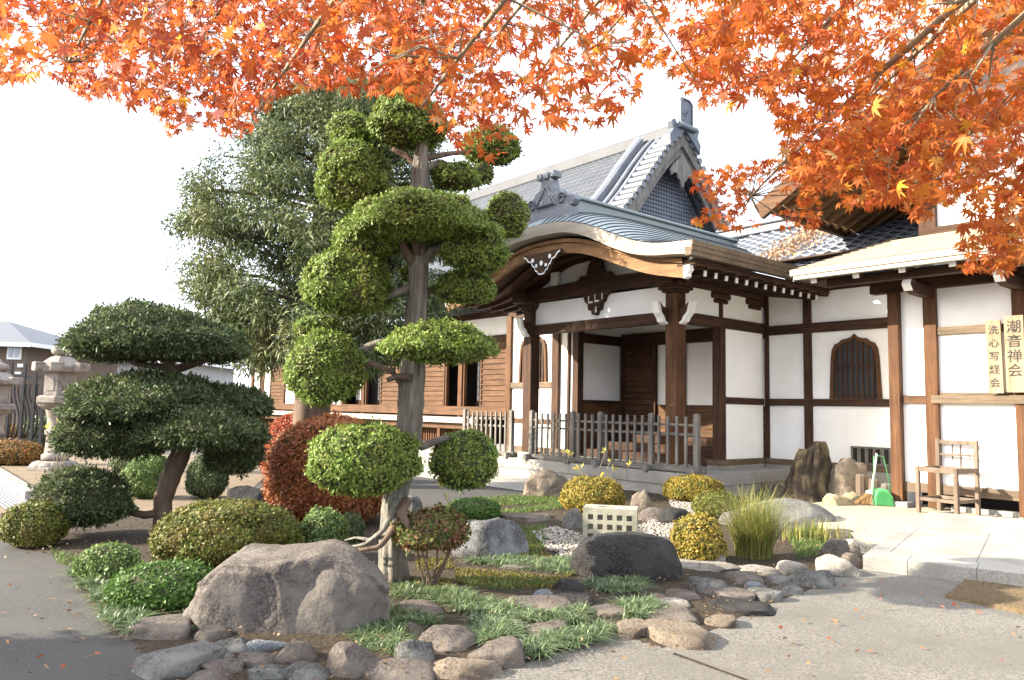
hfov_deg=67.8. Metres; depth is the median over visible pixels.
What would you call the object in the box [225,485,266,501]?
rock
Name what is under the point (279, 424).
clipped shrub
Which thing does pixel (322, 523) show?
clipped shrub
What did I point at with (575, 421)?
picket barrier
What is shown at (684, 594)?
edge stone
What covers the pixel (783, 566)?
edge stone
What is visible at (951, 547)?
stone paving
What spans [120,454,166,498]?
clipped shrub
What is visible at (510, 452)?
picket barrier
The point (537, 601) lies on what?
edge stone
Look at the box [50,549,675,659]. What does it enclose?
mondo grass
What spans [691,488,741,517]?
clipped shrub
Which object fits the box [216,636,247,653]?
edge stone
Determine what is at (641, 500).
rock
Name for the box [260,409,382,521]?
clipped shrub
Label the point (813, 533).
marsh grass
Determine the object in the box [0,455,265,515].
back yard
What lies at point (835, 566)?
edge stone
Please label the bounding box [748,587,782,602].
edge stone
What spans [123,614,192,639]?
edge stone
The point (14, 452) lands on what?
clipped shrub
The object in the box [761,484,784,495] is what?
rock
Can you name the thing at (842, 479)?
boulder
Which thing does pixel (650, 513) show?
rock
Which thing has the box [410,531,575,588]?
yellow moss
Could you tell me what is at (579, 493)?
clipped shrub
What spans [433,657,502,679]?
edge stone
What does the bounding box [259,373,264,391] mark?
lattice window
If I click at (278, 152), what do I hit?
evergreen tree
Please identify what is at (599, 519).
stone block
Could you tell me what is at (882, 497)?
dustpan
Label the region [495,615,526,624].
edge stone
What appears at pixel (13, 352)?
window
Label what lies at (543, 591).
edge stone
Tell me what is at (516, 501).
lawn
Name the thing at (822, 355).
corridor wing
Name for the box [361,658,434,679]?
edge stone
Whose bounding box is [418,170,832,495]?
entrance porch
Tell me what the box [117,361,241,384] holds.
grey house
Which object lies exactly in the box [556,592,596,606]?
edge stone
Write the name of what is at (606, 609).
edge stone
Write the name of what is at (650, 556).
boulder
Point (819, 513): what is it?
boulder
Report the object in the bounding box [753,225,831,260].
roof leaf litter
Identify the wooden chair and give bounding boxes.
[915,439,980,514]
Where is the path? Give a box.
[416,465,528,490]
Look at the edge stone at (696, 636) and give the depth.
4.13 m
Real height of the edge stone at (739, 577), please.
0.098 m
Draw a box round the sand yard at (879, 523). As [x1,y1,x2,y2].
[814,502,1021,543]
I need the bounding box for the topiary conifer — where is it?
[279,54,530,583]
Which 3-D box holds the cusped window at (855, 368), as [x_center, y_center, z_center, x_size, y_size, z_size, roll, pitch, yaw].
[5.447,0.436,12.105,0.057,1.080,0.832,6,-7,-40]
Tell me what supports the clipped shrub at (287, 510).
on the garden soil
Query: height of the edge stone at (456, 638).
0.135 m
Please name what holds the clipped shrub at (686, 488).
on the garden soil
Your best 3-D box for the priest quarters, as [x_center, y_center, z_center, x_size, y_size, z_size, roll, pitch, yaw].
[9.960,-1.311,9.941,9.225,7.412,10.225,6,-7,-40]
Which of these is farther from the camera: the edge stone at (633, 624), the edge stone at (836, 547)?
the edge stone at (836, 547)
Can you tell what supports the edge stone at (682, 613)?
on the garden soil
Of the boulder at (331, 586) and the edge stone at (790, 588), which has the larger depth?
the edge stone at (790, 588)
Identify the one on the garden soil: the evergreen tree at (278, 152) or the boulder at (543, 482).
the boulder at (543, 482)
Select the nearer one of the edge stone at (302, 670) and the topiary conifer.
the edge stone at (302, 670)
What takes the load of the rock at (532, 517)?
on the garden soil
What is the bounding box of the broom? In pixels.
[852,453,877,505]
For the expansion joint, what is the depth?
3.75 m
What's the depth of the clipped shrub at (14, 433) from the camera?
18.16 m
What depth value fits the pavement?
4.28 m
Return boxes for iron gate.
[4,362,44,444]
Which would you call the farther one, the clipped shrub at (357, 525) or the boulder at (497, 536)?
the clipped shrub at (357, 525)
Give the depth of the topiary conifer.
5.36 m
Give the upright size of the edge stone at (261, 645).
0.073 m
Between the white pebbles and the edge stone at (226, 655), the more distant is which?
the white pebbles
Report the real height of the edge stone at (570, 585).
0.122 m
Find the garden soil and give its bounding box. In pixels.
[0,490,864,679]
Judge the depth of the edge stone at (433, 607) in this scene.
4.62 m
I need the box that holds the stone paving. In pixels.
[863,512,1023,586]
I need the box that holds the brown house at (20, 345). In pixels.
[0,321,116,424]
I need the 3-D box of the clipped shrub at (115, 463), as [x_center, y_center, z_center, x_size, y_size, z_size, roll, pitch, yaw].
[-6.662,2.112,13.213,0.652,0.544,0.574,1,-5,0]
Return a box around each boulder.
[182,539,389,634]
[451,517,528,559]
[523,469,567,496]
[570,531,681,581]
[718,498,835,529]
[827,458,868,495]
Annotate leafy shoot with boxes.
[42,418,67,469]
[437,482,453,506]
[562,447,631,482]
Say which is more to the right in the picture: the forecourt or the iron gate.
the forecourt
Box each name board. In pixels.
[985,320,1004,392]
[1003,315,1023,391]
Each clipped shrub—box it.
[0,438,44,465]
[0,498,73,547]
[2,422,28,441]
[23,413,46,446]
[72,540,141,580]
[99,556,213,612]
[108,456,132,473]
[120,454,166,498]
[147,497,304,567]
[184,454,229,498]
[258,412,292,474]
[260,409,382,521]
[268,503,299,525]
[300,504,350,543]
[342,511,366,542]
[388,501,471,586]
[447,496,501,520]
[558,475,625,512]
[661,473,725,501]
[665,510,729,560]
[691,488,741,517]
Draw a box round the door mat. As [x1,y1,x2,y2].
[945,579,1023,614]
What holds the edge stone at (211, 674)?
on the garden soil
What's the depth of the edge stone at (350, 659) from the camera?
3.53 m
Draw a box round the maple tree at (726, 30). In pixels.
[0,0,1023,279]
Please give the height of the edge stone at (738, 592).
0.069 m
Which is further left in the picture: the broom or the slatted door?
the slatted door
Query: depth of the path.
13.17 m
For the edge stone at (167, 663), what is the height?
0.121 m
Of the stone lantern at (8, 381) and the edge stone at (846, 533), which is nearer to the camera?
the edge stone at (846, 533)
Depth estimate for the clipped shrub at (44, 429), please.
19.32 m
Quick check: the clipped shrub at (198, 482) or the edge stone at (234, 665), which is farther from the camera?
the clipped shrub at (198, 482)
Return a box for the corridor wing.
[706,213,929,486]
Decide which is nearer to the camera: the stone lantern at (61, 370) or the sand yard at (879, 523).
the sand yard at (879, 523)
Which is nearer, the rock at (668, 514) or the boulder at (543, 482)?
the rock at (668, 514)
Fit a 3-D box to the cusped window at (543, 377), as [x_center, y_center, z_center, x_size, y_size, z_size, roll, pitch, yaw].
[0.449,0.401,16.285,0.057,1.101,0.894,6,-7,-40]
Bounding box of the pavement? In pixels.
[0,450,1019,679]
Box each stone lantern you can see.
[0,359,22,440]
[27,346,89,470]
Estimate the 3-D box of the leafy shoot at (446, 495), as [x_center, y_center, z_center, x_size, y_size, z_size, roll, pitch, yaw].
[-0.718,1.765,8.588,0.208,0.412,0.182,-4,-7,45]
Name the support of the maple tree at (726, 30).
on the pavement
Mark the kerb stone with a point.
(15, 484)
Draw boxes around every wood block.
[856,474,866,499]
[869,479,879,501]
[881,483,891,492]
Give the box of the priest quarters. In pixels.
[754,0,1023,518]
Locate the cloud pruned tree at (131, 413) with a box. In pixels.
[26,295,275,532]
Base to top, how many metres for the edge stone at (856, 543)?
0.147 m
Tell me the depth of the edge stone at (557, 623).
4.25 m
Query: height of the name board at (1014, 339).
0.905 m
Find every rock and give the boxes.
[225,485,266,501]
[408,494,422,510]
[500,513,551,521]
[561,508,582,527]
[630,490,652,513]
[638,507,662,520]
[657,507,689,524]
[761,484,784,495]
[780,441,831,502]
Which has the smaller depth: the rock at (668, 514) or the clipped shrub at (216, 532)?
the clipped shrub at (216, 532)
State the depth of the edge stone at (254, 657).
3.62 m
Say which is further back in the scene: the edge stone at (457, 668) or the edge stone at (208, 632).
the edge stone at (208, 632)
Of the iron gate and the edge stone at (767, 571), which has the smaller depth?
the edge stone at (767, 571)
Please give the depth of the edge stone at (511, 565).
5.85 m
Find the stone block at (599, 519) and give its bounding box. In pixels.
[583,504,637,538]
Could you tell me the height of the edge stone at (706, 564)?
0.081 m
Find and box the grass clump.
[676,481,828,559]
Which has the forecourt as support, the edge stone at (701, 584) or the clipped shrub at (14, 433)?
the edge stone at (701, 584)
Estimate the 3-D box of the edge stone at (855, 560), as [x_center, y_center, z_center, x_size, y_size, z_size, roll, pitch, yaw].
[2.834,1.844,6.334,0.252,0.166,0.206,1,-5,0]
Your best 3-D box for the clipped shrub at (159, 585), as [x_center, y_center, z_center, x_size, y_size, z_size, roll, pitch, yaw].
[-2.156,1.513,4.718,0.738,0.355,0.675,1,-5,0]
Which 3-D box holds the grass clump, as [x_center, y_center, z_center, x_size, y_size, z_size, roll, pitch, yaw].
[2.099,1.536,6.604,1.285,0.680,1.250,6,-7,-44]
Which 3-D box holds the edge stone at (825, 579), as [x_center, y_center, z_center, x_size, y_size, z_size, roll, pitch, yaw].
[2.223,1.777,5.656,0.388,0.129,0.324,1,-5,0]
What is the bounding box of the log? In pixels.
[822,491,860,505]
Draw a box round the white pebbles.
[468,498,694,555]
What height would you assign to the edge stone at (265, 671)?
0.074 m
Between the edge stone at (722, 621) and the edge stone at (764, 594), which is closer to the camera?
the edge stone at (722, 621)
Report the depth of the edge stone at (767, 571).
5.90 m
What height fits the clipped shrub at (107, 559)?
0.329 m
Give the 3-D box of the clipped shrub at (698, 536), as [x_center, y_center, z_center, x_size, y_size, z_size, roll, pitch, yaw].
[1.536,1.663,6.338,0.529,0.499,0.464,1,-5,0]
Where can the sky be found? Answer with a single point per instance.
(86, 189)
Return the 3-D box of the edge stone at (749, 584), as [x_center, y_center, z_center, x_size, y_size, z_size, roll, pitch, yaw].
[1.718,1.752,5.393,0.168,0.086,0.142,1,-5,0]
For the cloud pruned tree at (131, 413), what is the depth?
6.85 m
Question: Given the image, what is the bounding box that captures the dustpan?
[873,455,894,505]
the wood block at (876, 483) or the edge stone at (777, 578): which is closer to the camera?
the edge stone at (777, 578)
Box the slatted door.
[624,346,651,430]
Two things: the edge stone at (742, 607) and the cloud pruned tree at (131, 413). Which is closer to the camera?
the edge stone at (742, 607)
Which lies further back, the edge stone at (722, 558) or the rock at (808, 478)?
the rock at (808, 478)
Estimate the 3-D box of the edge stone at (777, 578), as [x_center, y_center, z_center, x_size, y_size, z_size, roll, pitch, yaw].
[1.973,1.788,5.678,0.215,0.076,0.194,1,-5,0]
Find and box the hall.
[251,97,753,443]
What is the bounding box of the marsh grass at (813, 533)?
[776,517,859,540]
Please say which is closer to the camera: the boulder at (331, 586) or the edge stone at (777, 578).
the boulder at (331, 586)
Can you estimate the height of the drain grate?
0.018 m
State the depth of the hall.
23.29 m
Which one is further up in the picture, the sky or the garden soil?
the sky
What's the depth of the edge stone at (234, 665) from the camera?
3.53 m
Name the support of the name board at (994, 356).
attached to the priest quarters
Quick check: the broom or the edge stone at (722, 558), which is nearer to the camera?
the edge stone at (722, 558)
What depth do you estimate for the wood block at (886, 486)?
10.22 m
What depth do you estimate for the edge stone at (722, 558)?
6.19 m
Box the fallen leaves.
[1,490,879,679]
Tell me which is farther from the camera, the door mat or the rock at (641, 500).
the rock at (641, 500)
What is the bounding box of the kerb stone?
[0,467,33,499]
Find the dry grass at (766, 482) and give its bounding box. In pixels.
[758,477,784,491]
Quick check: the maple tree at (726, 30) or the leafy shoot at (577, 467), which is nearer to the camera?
the maple tree at (726, 30)
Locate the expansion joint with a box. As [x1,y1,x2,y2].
[673,653,748,679]
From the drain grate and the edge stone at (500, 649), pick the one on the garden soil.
the edge stone at (500, 649)
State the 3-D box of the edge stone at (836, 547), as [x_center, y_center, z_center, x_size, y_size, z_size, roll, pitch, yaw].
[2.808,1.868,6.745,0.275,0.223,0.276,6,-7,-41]
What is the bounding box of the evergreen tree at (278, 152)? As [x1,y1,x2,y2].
[158,63,461,424]
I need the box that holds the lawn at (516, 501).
[50,493,826,590]
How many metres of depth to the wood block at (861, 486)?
10.43 m
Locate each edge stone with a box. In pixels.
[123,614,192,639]
[130,641,227,679]
[186,665,232,679]
[194,625,232,640]
[200,658,244,673]
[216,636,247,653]
[222,652,235,658]
[237,651,276,666]
[246,639,287,651]
[247,664,287,679]
[274,639,316,662]
[283,661,330,679]
[325,641,376,677]
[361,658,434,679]
[394,639,434,661]
[397,599,443,615]
[405,622,423,635]
[419,624,479,652]
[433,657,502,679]
[467,635,525,668]
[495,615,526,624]
[499,562,533,569]
[508,595,572,612]
[523,620,568,634]
[533,589,553,594]
[552,579,583,590]
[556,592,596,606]
[588,604,627,617]
[614,618,647,639]
[645,592,666,598]
[645,606,699,624]
[645,618,716,649]
[655,597,690,607]
[665,588,701,599]
[679,558,740,571]
[688,576,727,592]
[703,586,755,600]
[704,614,736,627]
[705,595,775,616]
[714,554,725,561]
[724,571,764,584]
[739,564,780,575]
[744,581,766,588]
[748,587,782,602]
[765,574,790,583]
[770,582,803,594]
[776,560,809,575]
[788,570,835,588]
[815,554,862,576]
[818,538,849,557]
[828,529,853,538]
[841,552,862,568]
[845,539,865,551]
[860,544,876,552]
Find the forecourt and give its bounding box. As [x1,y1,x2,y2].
[484,569,1023,679]
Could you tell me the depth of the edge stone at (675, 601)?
4.92 m
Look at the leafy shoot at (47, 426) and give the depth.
11.02 m
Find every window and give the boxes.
[6,346,21,359]
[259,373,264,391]
[518,337,547,381]
[829,334,882,398]
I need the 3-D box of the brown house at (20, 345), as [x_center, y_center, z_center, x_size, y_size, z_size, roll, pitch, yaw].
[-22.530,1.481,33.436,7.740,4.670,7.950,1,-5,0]
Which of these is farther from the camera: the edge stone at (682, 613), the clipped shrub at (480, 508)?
the clipped shrub at (480, 508)
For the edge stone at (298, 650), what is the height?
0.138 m
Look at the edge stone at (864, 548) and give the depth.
6.95 m
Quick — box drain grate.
[0,483,26,509]
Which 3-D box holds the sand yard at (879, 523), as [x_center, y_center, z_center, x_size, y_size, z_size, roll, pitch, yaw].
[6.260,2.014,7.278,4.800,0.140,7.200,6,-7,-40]
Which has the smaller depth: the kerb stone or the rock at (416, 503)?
the rock at (416, 503)
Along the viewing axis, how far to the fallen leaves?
5.02 m
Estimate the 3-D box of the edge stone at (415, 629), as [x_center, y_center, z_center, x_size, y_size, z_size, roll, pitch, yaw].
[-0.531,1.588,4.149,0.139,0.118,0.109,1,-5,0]
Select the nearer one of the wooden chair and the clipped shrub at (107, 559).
the clipped shrub at (107, 559)
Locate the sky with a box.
[0,0,919,406]
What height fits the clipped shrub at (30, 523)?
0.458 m
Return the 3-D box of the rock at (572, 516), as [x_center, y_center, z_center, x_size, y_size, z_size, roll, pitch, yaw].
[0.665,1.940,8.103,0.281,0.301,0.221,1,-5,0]
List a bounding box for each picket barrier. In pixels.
[462,409,517,457]
[522,410,706,474]
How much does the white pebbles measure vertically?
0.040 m
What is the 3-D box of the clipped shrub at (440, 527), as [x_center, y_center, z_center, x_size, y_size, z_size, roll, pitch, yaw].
[-0.565,1.413,5.211,0.588,0.614,0.521,1,-5,0]
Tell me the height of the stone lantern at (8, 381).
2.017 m
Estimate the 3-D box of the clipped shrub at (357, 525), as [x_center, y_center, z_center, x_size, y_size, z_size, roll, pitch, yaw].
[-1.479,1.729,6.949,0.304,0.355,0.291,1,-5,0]

